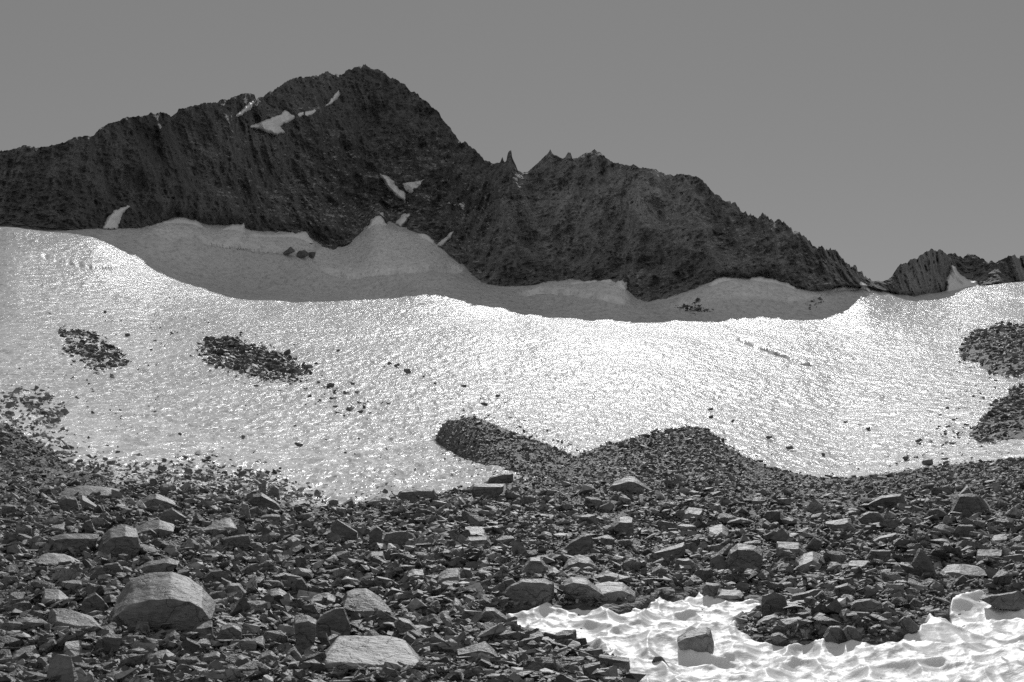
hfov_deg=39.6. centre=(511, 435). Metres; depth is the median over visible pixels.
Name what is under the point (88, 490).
boulder
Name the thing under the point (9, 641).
boulder
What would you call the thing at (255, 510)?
boulder
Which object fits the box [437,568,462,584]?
boulder
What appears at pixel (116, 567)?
boulder
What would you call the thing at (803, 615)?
boulder
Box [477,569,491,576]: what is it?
boulder
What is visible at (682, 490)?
boulder
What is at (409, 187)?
snow patch
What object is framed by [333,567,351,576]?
boulder
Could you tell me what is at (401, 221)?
snow patch
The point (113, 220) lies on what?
snow patch
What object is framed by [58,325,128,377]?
rubble strip
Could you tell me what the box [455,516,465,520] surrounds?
boulder
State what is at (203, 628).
boulder
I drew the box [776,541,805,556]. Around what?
boulder
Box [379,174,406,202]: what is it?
snow patch
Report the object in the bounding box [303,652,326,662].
boulder
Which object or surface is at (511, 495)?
boulder
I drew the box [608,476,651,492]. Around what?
boulder
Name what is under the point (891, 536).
boulder
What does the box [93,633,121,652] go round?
boulder
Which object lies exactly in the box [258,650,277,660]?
boulder
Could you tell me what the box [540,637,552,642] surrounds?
boulder
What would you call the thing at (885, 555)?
boulder
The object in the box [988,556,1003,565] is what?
boulder
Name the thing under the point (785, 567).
boulder
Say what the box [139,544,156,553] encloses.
boulder
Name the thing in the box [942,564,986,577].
boulder
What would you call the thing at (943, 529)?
boulder
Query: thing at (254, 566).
boulder
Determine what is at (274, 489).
boulder
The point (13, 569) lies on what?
boulder
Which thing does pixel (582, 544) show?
boulder
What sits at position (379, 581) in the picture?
boulder
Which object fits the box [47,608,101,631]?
boulder
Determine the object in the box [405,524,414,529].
boulder
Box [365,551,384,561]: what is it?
boulder
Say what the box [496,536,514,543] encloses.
boulder
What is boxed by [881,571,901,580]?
boulder
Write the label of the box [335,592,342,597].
boulder
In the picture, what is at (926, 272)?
mountain
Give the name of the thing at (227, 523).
boulder
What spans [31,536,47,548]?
boulder
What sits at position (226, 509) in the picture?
boulder
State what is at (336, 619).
boulder
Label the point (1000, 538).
boulder
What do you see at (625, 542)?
boulder
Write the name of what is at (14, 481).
boulder
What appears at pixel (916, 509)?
boulder
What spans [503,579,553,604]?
boulder
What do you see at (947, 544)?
boulder
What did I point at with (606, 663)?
boulder
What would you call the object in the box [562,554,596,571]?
boulder
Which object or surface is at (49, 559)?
boulder
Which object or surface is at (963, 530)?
boulder
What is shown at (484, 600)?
boulder
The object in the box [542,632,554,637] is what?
boulder
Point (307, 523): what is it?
boulder
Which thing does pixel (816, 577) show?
boulder
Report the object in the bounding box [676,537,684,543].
boulder
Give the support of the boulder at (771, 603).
on the ground
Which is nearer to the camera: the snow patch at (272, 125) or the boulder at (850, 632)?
the boulder at (850, 632)
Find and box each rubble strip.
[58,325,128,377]
[190,331,390,419]
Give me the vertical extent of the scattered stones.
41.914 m
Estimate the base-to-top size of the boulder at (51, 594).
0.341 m
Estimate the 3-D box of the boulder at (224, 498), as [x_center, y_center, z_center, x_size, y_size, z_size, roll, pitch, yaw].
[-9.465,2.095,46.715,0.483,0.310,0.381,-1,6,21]
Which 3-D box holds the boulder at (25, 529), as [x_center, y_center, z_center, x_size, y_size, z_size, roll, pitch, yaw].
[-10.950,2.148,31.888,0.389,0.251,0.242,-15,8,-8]
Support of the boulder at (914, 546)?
on the ground
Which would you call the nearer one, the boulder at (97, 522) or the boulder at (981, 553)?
the boulder at (981, 553)
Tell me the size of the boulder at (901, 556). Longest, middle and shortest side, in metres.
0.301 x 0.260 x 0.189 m
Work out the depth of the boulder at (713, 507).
44.05 m
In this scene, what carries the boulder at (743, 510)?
on the ground
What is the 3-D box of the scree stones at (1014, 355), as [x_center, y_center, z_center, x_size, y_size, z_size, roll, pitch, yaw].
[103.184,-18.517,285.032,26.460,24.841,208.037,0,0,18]
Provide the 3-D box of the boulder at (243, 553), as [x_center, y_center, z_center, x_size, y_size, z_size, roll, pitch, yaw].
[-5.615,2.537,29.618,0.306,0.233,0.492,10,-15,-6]
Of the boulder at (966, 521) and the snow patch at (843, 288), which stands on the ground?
the boulder at (966, 521)
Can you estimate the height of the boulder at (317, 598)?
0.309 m
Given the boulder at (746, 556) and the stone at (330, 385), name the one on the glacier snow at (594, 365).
the stone at (330, 385)
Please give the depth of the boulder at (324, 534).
34.16 m
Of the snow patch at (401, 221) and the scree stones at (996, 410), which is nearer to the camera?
the scree stones at (996, 410)
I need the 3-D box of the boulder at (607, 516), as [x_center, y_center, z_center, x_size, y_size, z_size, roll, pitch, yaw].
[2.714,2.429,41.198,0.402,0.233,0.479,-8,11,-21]
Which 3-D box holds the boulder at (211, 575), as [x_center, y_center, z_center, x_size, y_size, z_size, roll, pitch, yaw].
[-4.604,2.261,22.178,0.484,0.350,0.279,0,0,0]
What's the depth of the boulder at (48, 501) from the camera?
43.74 m
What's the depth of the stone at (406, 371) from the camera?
216.23 m
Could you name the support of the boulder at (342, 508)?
on the ground
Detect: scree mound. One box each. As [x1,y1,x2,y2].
[959,325,1023,374]
[971,390,1023,442]
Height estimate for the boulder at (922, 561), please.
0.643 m
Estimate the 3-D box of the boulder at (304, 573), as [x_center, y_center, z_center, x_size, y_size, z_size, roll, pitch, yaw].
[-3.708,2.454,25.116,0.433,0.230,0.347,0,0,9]
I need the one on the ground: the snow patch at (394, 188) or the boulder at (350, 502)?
the boulder at (350, 502)
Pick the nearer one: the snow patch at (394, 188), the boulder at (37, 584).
the boulder at (37, 584)
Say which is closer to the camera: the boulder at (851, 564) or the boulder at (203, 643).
the boulder at (203, 643)
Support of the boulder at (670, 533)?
on the ground
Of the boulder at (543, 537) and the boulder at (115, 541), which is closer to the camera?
the boulder at (115, 541)
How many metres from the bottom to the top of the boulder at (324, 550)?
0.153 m
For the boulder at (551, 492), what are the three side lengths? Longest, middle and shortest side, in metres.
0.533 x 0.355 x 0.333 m
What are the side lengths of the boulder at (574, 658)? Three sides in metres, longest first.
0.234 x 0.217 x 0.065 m
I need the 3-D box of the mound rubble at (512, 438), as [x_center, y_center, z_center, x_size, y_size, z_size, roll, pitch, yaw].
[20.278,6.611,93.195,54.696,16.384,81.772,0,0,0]
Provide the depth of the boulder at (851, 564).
25.26 m
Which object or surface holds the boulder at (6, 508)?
on the ground
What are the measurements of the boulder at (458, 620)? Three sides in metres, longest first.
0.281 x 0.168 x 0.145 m
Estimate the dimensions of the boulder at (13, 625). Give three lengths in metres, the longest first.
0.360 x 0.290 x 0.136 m
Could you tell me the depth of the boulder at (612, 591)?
21.31 m
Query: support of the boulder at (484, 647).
on the ground
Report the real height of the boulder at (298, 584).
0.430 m
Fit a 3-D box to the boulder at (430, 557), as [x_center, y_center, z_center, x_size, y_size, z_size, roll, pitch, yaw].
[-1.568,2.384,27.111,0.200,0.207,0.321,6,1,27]
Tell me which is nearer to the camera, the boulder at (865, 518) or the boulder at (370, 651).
the boulder at (370, 651)
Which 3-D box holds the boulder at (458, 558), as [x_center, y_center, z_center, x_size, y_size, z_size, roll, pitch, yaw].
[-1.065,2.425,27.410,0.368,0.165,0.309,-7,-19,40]
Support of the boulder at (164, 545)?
on the ground
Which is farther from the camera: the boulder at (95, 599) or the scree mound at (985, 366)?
the scree mound at (985, 366)
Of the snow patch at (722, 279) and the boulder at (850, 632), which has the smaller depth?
the boulder at (850, 632)
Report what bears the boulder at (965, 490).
on the ground
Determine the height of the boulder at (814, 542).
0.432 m
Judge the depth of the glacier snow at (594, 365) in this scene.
246.70 m
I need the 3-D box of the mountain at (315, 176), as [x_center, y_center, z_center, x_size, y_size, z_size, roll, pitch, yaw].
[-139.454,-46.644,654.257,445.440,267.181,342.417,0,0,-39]
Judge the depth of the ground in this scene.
44.51 m
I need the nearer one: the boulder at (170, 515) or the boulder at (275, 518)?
the boulder at (170, 515)
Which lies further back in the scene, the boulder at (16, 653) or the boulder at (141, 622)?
the boulder at (141, 622)
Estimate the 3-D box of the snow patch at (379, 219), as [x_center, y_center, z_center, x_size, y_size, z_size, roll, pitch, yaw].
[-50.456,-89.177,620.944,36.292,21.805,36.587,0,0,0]
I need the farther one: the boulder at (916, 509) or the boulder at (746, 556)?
the boulder at (916, 509)
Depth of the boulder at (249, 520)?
39.56 m
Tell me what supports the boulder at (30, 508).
on the ground
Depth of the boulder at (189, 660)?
15.42 m
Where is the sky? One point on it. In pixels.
(885, 134)
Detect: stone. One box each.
[294,442,302,446]
[327,382,334,387]
[403,368,410,373]
[922,459,932,465]
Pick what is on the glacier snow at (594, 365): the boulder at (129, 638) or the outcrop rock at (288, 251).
the outcrop rock at (288, 251)
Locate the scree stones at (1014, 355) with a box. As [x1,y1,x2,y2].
[958,321,1023,377]
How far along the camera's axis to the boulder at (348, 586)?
24.22 m
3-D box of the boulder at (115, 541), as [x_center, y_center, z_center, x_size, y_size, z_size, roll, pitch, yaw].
[-8.198,2.368,29.621,0.839,0.994,1.415,0,0,-19]
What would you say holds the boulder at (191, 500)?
on the ground
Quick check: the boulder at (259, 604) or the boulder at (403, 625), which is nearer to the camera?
the boulder at (403, 625)
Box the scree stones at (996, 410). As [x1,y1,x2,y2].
[968,383,1023,443]
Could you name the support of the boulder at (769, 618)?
on the ground
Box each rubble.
[0,384,400,520]
[0,423,1023,681]
[434,415,1023,493]
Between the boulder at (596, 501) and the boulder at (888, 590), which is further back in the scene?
the boulder at (596, 501)
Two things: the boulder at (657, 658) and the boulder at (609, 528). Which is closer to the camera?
the boulder at (657, 658)
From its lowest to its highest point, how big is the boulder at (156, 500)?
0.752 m
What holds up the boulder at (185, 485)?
on the ground
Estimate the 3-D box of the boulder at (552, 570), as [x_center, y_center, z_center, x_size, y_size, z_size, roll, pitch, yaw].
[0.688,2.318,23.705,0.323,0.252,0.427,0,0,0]
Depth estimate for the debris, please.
468.88 m
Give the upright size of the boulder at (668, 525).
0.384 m
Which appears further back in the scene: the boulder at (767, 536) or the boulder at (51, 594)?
the boulder at (767, 536)
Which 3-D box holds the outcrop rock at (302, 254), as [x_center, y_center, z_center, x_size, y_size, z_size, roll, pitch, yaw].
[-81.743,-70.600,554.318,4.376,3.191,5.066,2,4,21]
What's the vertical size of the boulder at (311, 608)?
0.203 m
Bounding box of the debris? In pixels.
[675,295,823,315]
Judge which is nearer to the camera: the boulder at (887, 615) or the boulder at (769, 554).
the boulder at (887, 615)
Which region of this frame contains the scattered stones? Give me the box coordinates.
[11,294,1023,508]
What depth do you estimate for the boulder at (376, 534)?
31.51 m
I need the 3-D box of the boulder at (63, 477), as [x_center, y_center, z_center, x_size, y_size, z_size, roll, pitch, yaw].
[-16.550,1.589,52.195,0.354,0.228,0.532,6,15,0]
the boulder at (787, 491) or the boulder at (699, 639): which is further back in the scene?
the boulder at (787, 491)
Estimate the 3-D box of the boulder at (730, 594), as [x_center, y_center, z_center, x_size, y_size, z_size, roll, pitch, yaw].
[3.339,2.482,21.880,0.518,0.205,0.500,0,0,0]
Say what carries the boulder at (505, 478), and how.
on the ground
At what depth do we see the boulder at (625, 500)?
47.95 m
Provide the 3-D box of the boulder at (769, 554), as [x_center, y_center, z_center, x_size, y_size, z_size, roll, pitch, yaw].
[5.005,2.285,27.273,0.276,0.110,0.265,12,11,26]
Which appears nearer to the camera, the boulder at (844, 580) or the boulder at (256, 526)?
the boulder at (844, 580)
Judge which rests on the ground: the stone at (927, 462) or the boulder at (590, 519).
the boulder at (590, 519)
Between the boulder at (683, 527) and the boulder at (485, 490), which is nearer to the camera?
the boulder at (683, 527)
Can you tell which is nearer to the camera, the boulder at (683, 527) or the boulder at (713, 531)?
the boulder at (713, 531)
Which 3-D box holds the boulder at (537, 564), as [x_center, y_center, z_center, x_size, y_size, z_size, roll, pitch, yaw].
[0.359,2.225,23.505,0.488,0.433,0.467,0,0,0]
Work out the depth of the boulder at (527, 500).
51.57 m
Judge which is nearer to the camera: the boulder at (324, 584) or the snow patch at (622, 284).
the boulder at (324, 584)
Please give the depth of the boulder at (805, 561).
25.26 m
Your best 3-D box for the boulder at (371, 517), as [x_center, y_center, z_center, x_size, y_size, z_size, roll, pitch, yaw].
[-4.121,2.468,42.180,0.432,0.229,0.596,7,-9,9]
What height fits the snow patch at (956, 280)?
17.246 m
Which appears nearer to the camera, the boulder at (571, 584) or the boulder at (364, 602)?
the boulder at (364, 602)
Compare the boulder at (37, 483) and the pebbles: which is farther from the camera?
the boulder at (37, 483)
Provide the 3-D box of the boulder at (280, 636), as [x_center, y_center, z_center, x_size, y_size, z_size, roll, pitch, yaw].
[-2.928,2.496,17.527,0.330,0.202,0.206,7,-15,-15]
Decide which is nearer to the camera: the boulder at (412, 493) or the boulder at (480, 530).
the boulder at (480, 530)
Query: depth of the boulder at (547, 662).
14.45 m
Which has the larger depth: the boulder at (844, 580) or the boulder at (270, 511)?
the boulder at (270, 511)
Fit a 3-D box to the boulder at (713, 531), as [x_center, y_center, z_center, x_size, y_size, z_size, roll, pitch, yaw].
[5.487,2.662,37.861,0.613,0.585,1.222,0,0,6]
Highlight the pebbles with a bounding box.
[531,588,995,678]
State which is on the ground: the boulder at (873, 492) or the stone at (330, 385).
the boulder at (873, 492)
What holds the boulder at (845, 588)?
on the ground
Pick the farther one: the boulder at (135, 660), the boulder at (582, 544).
the boulder at (582, 544)
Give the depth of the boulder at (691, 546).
29.54 m
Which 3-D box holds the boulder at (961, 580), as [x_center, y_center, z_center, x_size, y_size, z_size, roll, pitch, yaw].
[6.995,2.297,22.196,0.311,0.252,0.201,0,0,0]
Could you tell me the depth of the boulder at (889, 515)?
40.45 m
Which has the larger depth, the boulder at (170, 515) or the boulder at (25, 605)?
the boulder at (170, 515)
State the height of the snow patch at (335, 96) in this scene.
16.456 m
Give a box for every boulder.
[0,621,28,629]
[0,635,23,646]
[1,504,17,514]
[3,576,18,585]
[4,486,16,489]
[5,565,18,574]
[5,601,31,611]
[8,592,24,600]
[9,480,18,484]
[11,645,40,661]
[15,525,31,534]
[25,505,37,512]
[30,580,54,588]
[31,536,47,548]
[32,481,41,485]
[35,553,78,565]
[41,589,67,606]
[43,499,56,504]
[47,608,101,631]
[48,533,98,551]
[50,524,64,532]
[56,475,66,480]
[57,569,81,581]
[58,496,79,512]
[59,485,119,497]
[61,580,81,590]
[74,662,100,669]
[79,495,96,508]
[81,592,108,613]
[84,583,106,594]
[91,517,110,527]
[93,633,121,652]
[97,525,140,557]
[101,562,122,573]
[110,572,215,631]
[119,654,144,667]
[120,635,145,644]
[123,478,137,483]
[135,520,174,535]
[135,558,179,572]
[135,621,149,632]
[137,494,175,510]
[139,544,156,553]
[153,649,173,657]
[159,484,175,490]
[160,508,186,523]
[160,540,177,548]
[168,630,180,642]
[176,568,189,577]
[176,656,200,665]
[180,481,190,489]
[184,498,198,503]
[184,540,197,547]
[191,620,213,639]
[198,639,210,649]
[200,651,224,663]
[202,517,237,534]
[203,508,218,513]
[203,569,230,581]
[215,494,229,503]
[216,624,241,639]
[220,534,250,550]
[221,507,231,512]
[225,583,246,594]
[234,551,249,558]
[240,519,254,521]
[241,563,258,572]
[247,600,267,610]
[248,493,280,508]
[248,523,261,533]
[249,506,261,513]
[252,636,264,648]
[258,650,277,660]
[259,613,282,622]
[260,481,265,494]
[261,514,280,524]
[263,630,287,643]
[264,580,283,588]
[264,588,293,599]
[268,485,279,498]
[268,509,278,513]
[271,544,283,550]
[279,524,294,530]
[286,646,301,660]
[290,577,307,592]
[291,568,312,579]
[294,615,316,649]
[295,512,313,520]
[295,557,306,567]
[298,519,313,528]
[302,604,320,613]
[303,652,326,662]
[310,592,335,605]
[315,581,328,586]
[316,607,350,635]
[318,549,331,553]
[319,531,328,536]
[321,635,419,670]
[327,499,337,505]
[330,519,356,540]
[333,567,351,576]
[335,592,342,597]
[336,507,347,514]
[341,498,353,507]
[342,588,391,617]
[343,584,354,589]
[365,514,378,519]
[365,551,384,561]
[367,495,392,506]
[367,629,379,635]
[369,526,382,544]
[372,576,398,588]
[382,531,408,546]
[394,617,416,632]
[397,487,435,500]
[402,632,415,644]
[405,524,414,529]
[407,569,424,578]
[411,589,423,598]
[417,614,442,625]
[423,555,436,562]
[426,525,440,529]
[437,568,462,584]
[449,556,467,564]
[451,598,462,612]
[452,618,468,625]
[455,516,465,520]
[457,641,497,656]
[460,568,473,578]
[461,536,491,547]
[464,526,485,536]
[470,483,503,497]
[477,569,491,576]
[478,595,494,607]
[479,622,496,629]
[480,579,490,585]
[481,607,506,622]
[483,505,495,509]
[486,473,512,483]
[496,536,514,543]
[496,543,508,548]
[499,578,515,591]
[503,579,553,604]
[505,491,520,498]
[505,528,515,532]
[511,505,520,510]
[511,624,525,631]
[520,495,535,504]
[521,557,547,575]
[525,550,537,557]
[526,657,556,670]
[536,535,550,539]
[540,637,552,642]
[541,496,552,503]
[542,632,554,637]
[546,490,557,495]
[548,524,558,531]
[548,567,558,574]
[555,630,576,639]
[556,519,570,525]
[560,504,572,509]
[562,534,592,553]
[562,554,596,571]
[563,577,607,600]
[563,656,583,660]
[578,514,598,524]
[585,497,601,506]
[592,535,614,544]
[593,571,618,581]
[595,581,635,601]
[598,660,609,666]
[600,545,613,553]
[602,514,610,520]
[602,525,613,533]
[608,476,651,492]
[611,516,633,533]
[617,539,632,546]
[618,496,630,504]
[622,559,640,570]
[648,542,684,558]
[651,566,666,576]
[652,656,669,667]
[658,520,675,530]
[666,531,680,536]
[674,558,695,571]
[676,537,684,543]
[677,524,696,530]
[677,627,713,653]
[678,486,689,494]
[681,507,701,521]
[685,542,697,551]
[694,568,712,580]
[702,582,719,596]
[706,544,723,551]
[707,524,728,538]
[709,504,720,509]
[713,589,743,599]
[717,512,736,523]
[720,574,729,581]
[726,543,763,570]
[739,506,748,514]
[743,540,760,545]
[752,497,765,504]
[756,613,777,625]
[761,593,786,615]
[763,531,777,540]
[764,509,779,520]
[766,551,775,557]
[768,582,786,589]
[771,631,789,643]
[776,498,790,504]
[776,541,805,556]
[777,563,793,573]
[782,487,793,495]
[791,589,820,599]
[794,612,809,618]
[796,551,821,572]
[805,574,823,580]
[806,502,823,511]
[806,536,821,550]
[811,512,827,520]
[823,551,845,562]
[823,626,845,642]
[825,505,837,510]
[826,518,854,530]
[833,583,855,596]
[838,577,853,584]
[840,537,858,547]
[843,511,856,515]
[843,625,861,640]
[846,560,869,568]
[849,599,881,611]
[856,612,869,616]
[858,511,884,524]
[867,489,876,494]
[868,494,906,510]
[869,549,890,562]
[873,533,896,542]
[873,612,891,620]
[880,587,893,598]
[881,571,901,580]
[884,511,896,518]
[891,554,904,561]
[891,597,907,603]
[898,616,917,633]
[906,543,923,550]
[909,598,922,608]
[911,505,922,512]
[911,549,936,576]
[913,529,929,541]
[927,509,947,518]
[933,524,954,536]
[937,494,948,498]
[942,542,952,548]
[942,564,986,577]
[951,493,988,514]
[952,575,968,585]
[953,540,976,547]
[954,524,974,537]
[959,486,970,493]
[962,518,972,524]
[973,520,984,528]
[976,549,1001,557]
[979,591,1023,609]
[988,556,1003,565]
[990,534,1006,543]
[992,570,1012,579]
[994,517,1013,525]
[1005,507,1021,518]
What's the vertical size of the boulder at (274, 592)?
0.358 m
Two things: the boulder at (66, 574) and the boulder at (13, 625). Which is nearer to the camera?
the boulder at (13, 625)
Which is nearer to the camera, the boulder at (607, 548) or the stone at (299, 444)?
the boulder at (607, 548)
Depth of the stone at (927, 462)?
110.36 m
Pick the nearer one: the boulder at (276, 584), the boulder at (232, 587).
the boulder at (232, 587)
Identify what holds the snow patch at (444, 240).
on the mountain at (315, 176)
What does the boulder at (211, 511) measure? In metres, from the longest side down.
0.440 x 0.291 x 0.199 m
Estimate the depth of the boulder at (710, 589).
21.90 m
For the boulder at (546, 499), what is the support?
on the ground
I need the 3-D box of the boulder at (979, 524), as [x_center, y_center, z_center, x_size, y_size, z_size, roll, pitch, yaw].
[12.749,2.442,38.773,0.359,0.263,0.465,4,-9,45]
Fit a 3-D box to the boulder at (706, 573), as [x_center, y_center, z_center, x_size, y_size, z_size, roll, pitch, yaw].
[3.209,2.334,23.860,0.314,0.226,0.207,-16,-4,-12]
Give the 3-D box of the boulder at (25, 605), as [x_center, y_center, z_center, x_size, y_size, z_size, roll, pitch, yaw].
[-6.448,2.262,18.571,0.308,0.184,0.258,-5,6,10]
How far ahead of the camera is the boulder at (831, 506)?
47.45 m
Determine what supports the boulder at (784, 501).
on the ground
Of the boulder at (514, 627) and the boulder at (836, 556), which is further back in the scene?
the boulder at (836, 556)
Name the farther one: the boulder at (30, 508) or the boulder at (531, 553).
the boulder at (30, 508)
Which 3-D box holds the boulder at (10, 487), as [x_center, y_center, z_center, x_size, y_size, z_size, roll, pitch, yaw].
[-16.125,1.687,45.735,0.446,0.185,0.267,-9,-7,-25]
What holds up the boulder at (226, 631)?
on the ground
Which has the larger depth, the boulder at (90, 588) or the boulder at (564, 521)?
the boulder at (564, 521)
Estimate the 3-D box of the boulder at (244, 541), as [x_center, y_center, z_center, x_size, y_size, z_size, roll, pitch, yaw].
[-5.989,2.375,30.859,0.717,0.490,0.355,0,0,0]
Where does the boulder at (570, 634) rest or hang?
on the ground
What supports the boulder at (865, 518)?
on the ground
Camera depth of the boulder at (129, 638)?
16.79 m
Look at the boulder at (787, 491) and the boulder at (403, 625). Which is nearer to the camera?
the boulder at (403, 625)
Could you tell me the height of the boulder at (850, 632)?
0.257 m
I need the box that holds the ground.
[0,417,1023,681]
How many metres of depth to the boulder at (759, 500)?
46.33 m
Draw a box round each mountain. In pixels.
[0,64,518,249]
[440,149,874,301]
[875,249,1023,295]
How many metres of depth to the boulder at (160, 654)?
16.18 m
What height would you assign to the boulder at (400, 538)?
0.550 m
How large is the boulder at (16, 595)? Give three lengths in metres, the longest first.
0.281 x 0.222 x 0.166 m
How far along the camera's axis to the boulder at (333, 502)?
53.89 m
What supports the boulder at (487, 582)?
on the ground
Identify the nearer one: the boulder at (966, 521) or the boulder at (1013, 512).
the boulder at (966, 521)
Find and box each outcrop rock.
[283,247,294,255]
[297,250,309,257]
[309,252,315,258]
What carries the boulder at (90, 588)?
on the ground
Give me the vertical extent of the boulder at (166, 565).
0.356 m
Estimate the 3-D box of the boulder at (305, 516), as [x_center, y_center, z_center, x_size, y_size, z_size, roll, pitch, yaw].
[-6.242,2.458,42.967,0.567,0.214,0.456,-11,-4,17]
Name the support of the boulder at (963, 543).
on the ground
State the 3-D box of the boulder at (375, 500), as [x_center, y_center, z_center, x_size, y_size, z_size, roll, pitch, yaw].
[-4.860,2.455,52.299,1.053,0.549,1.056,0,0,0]
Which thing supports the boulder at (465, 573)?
on the ground
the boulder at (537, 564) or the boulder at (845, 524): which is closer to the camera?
the boulder at (537, 564)
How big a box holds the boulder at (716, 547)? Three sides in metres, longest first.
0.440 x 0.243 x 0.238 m
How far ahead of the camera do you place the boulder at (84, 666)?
15.46 m
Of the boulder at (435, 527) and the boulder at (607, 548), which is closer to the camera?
the boulder at (607, 548)
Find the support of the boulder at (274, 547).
on the ground
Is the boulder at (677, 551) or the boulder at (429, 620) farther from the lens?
the boulder at (677, 551)
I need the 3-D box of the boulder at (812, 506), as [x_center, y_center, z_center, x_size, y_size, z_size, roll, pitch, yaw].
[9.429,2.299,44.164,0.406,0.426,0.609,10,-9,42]
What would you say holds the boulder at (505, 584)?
on the ground
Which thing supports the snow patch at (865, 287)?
on the mountain at (647, 234)
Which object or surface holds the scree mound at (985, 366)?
on the glacier snow at (594, 365)
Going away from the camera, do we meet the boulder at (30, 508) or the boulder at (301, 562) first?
the boulder at (301, 562)
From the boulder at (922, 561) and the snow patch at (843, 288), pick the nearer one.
the boulder at (922, 561)
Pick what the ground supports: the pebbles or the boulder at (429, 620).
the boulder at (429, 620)
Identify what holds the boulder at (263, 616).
on the ground
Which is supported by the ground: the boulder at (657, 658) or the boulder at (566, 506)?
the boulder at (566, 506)
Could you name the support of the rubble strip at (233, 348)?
on the glacier snow at (594, 365)
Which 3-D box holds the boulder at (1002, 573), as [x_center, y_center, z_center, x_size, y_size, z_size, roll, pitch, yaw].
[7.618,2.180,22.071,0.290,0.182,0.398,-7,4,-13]
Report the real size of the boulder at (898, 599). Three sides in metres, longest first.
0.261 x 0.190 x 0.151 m
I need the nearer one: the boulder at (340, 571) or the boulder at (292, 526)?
the boulder at (340, 571)
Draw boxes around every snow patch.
[102,205,129,228]
[156,217,202,226]
[223,223,313,242]
[236,101,253,116]
[250,109,315,134]
[325,91,339,105]
[366,212,434,242]
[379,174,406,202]
[395,213,409,226]
[403,179,423,193]
[437,231,453,246]
[564,279,626,289]
[709,276,796,288]
[831,286,856,290]
[860,282,869,291]
[946,265,978,290]
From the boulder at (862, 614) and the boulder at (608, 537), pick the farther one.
the boulder at (608, 537)
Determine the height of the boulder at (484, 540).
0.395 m
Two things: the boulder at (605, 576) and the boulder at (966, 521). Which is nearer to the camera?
the boulder at (605, 576)
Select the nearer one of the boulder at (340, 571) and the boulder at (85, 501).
the boulder at (340, 571)
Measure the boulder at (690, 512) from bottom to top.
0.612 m
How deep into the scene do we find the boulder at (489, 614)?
19.22 m
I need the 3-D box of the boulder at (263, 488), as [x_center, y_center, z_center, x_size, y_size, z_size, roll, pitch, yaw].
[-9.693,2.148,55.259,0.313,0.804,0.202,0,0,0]
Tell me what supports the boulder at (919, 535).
on the ground
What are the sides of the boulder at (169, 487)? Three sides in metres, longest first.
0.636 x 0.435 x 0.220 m
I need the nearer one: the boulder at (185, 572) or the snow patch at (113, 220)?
the boulder at (185, 572)
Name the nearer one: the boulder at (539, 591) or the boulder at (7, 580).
the boulder at (539, 591)
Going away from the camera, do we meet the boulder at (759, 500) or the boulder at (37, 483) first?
the boulder at (759, 500)
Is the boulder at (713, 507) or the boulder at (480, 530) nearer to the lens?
the boulder at (480, 530)
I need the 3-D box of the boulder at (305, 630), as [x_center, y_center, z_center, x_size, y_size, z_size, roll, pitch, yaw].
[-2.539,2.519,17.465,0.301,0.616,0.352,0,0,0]
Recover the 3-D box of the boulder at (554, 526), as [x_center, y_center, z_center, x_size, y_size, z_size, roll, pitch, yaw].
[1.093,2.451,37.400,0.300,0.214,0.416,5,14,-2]
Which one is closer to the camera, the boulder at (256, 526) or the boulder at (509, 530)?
the boulder at (509, 530)
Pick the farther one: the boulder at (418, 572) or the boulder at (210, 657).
the boulder at (418, 572)
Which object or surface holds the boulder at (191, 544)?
on the ground
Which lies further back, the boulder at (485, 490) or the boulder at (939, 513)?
the boulder at (485, 490)
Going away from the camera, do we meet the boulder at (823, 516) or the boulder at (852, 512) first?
the boulder at (823, 516)
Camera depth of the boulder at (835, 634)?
17.32 m
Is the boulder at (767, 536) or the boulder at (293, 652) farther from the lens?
the boulder at (767, 536)
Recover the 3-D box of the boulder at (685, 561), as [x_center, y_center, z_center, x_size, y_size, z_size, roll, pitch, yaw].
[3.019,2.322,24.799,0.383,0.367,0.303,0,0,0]
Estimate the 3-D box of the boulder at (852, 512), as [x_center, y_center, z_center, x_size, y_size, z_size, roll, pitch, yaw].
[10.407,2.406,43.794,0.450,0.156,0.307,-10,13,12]
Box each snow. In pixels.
[0,221,1023,506]
[505,590,1023,681]
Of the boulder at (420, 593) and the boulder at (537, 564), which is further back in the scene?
the boulder at (537, 564)
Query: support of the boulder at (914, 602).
on the ground
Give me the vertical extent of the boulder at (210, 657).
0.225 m
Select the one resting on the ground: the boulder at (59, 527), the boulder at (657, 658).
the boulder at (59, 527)
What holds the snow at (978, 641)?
on the ground
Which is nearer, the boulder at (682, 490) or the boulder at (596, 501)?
the boulder at (596, 501)
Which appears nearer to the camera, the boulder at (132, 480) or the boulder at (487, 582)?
the boulder at (487, 582)
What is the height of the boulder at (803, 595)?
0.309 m
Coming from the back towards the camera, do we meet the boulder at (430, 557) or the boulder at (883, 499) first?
the boulder at (883, 499)
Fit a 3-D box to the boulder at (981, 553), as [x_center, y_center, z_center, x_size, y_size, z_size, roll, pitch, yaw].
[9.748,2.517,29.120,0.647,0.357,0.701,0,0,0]
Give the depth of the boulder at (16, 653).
15.79 m
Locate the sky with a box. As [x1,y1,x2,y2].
[0,0,1023,281]
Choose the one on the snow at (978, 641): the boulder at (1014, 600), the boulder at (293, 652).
the boulder at (1014, 600)
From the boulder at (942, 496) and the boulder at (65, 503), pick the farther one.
the boulder at (942, 496)
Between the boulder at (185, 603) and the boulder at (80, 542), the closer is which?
the boulder at (185, 603)
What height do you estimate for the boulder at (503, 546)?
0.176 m
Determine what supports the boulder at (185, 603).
on the ground

